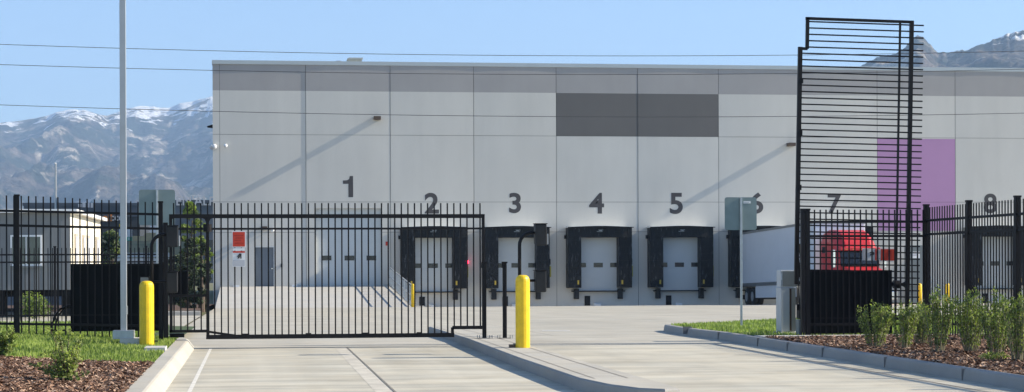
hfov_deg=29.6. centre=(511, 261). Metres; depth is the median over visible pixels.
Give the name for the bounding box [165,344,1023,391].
driveway
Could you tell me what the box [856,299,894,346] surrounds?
shrub
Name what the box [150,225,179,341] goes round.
keypad pedestal
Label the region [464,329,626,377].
island seam
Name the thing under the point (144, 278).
card reader box
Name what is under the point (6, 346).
wild shrub
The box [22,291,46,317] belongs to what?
shrub
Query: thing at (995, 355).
ground plant
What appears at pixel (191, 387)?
painted line
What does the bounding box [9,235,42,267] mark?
window
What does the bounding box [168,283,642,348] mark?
ground
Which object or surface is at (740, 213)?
sign post
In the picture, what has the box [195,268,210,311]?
dark hedge
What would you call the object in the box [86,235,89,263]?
window
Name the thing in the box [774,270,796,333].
operator cabinet
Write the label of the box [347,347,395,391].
road seam
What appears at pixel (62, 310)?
hoop barrier
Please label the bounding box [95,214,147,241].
office building
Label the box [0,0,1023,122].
sky
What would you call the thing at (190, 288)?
dark hedge
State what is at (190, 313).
kerb
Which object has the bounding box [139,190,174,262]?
sign post
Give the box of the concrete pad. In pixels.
[144,346,166,350]
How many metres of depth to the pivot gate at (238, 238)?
34.02 m
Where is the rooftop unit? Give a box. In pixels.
[347,57,362,60]
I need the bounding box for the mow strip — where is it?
[755,334,932,336]
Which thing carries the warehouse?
on the ground at (210, 294)
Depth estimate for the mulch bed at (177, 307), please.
76.22 m
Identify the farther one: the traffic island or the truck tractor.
the truck tractor
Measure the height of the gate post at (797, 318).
1.651 m
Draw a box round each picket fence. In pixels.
[0,194,162,339]
[0,246,158,321]
[799,209,923,334]
[923,195,1023,340]
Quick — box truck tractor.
[821,230,893,299]
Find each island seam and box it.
[437,327,592,377]
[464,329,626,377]
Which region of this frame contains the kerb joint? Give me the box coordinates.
[683,327,691,333]
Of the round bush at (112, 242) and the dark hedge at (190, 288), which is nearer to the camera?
the dark hedge at (190, 288)
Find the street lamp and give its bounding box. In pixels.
[54,162,56,208]
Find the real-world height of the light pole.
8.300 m
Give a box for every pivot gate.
[163,203,484,338]
[794,17,923,319]
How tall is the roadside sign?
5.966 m
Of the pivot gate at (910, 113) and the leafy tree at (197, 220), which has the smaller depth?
the pivot gate at (910, 113)
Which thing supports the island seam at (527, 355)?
on the traffic island
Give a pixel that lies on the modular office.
(47, 234)
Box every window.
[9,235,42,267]
[74,233,77,263]
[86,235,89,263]
[95,237,98,263]
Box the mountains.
[0,30,1023,232]
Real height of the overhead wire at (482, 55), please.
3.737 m
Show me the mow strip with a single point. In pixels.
(804, 335)
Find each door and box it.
[82,235,85,263]
[256,247,273,285]
[316,209,380,285]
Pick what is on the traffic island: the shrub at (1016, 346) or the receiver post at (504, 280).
the receiver post at (504, 280)
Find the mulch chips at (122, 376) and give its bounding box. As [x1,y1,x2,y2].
[0,354,153,391]
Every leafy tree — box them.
[179,201,205,303]
[198,223,213,311]
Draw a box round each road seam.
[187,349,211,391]
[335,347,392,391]
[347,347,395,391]
[718,344,986,391]
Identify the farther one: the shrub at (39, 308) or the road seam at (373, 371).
the shrub at (39, 308)
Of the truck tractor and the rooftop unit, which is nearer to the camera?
the truck tractor
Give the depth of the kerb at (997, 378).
27.71 m
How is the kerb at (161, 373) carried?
on the ground at (210, 294)
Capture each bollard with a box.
[139,281,153,344]
[411,284,413,306]
[509,275,529,347]
[918,283,921,302]
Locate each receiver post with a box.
[477,262,490,338]
[497,262,512,338]
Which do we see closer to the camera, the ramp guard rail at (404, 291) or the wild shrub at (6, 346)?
the wild shrub at (6, 346)
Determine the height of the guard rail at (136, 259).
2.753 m
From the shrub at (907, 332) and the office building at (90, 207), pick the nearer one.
the shrub at (907, 332)
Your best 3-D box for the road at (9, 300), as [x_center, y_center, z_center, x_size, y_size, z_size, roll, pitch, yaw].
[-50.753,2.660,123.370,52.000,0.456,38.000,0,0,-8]
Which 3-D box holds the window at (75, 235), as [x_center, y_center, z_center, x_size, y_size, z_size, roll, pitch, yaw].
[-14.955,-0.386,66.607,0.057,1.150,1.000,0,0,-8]
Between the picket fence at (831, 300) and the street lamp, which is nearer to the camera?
the picket fence at (831, 300)
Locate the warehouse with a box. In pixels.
[207,60,1023,306]
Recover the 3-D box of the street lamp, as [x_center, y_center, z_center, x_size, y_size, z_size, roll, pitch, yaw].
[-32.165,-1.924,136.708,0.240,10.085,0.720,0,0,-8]
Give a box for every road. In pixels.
[0,315,199,325]
[8,296,60,311]
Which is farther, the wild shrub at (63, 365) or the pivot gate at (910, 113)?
the pivot gate at (910, 113)
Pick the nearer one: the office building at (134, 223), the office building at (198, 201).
the office building at (134, 223)
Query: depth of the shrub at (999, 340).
27.19 m
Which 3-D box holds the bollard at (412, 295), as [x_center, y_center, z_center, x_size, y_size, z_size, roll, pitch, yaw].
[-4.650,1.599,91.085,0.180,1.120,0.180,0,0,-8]
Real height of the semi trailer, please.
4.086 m
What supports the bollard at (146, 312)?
on the lawn at (183, 328)
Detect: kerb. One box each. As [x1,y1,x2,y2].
[0,311,199,320]
[125,335,193,391]
[664,315,1023,390]
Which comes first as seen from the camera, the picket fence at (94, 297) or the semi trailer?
the picket fence at (94, 297)
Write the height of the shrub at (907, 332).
0.780 m
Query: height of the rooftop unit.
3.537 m
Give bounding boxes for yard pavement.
[184,303,1010,348]
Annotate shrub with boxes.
[0,327,20,355]
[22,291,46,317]
[22,297,49,318]
[28,327,89,380]
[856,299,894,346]
[889,299,922,347]
[909,300,932,343]
[916,286,955,352]
[949,287,988,351]
[975,285,1015,355]
[999,288,1023,360]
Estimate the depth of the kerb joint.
39.82 m
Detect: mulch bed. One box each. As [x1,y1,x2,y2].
[8,304,215,311]
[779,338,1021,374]
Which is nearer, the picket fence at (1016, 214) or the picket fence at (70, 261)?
the picket fence at (1016, 214)
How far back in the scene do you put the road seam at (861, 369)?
26.33 m
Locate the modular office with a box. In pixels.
[0,209,106,314]
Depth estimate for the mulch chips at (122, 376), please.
22.38 m
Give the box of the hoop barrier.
[52,304,69,330]
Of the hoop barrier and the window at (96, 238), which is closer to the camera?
the hoop barrier
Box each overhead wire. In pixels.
[0,44,1015,55]
[0,64,1018,74]
[10,105,1017,116]
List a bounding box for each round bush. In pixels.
[100,229,119,263]
[168,254,185,304]
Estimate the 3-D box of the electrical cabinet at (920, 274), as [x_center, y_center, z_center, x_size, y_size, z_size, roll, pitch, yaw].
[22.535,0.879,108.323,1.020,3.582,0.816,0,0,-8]
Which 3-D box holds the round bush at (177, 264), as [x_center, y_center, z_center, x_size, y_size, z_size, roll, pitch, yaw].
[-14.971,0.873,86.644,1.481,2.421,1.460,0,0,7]
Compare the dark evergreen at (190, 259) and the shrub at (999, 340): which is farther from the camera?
the dark evergreen at (190, 259)
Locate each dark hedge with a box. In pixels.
[177,275,197,310]
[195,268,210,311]
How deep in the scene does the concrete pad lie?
29.81 m
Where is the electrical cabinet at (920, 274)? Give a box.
[904,245,922,302]
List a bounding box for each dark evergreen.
[178,237,199,279]
[196,243,212,303]
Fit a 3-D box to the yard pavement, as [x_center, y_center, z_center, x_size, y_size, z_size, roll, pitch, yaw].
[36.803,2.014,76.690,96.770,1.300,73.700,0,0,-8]
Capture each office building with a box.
[22,203,149,232]
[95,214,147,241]
[175,196,212,282]
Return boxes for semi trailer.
[742,223,864,304]
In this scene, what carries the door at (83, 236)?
in the modular office
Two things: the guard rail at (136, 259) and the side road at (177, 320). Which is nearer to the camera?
the side road at (177, 320)
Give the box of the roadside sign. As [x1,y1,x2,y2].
[119,224,129,263]
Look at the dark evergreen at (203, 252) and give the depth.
78.86 m
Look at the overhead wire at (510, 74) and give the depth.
63.17 m
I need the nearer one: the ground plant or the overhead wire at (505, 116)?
the ground plant
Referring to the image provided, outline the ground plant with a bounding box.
[978,351,1009,359]
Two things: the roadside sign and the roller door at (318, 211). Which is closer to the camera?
the roller door at (318, 211)
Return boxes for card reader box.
[140,276,149,282]
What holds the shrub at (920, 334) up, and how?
on the mulch bed at (890, 346)
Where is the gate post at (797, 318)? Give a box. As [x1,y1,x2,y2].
[796,244,799,334]
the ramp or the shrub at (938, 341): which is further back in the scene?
the ramp
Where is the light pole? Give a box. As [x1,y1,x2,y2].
[113,0,138,344]
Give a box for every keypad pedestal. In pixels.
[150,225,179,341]
[513,223,547,343]
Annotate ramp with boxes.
[215,286,410,307]
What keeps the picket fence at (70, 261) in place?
on the side road at (177, 320)
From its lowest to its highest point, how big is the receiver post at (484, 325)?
1.350 m
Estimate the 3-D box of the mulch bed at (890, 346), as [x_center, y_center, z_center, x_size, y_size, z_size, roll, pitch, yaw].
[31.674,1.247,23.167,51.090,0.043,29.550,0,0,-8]
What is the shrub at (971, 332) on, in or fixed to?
on the mulch bed at (890, 346)
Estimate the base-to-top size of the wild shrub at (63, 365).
0.652 m
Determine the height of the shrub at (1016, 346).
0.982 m
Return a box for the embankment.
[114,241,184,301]
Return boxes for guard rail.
[115,253,168,257]
[115,258,169,303]
[389,267,410,304]
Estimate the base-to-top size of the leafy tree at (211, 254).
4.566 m
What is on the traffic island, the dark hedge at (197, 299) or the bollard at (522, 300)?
the bollard at (522, 300)
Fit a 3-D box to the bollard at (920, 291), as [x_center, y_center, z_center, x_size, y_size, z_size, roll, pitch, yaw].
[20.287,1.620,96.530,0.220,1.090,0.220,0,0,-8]
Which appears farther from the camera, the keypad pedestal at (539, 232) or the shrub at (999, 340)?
the keypad pedestal at (539, 232)
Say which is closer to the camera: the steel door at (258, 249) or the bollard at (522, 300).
the bollard at (522, 300)
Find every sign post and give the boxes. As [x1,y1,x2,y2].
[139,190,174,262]
[725,197,756,324]
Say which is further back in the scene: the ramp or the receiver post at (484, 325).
the ramp
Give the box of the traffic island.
[429,326,679,391]

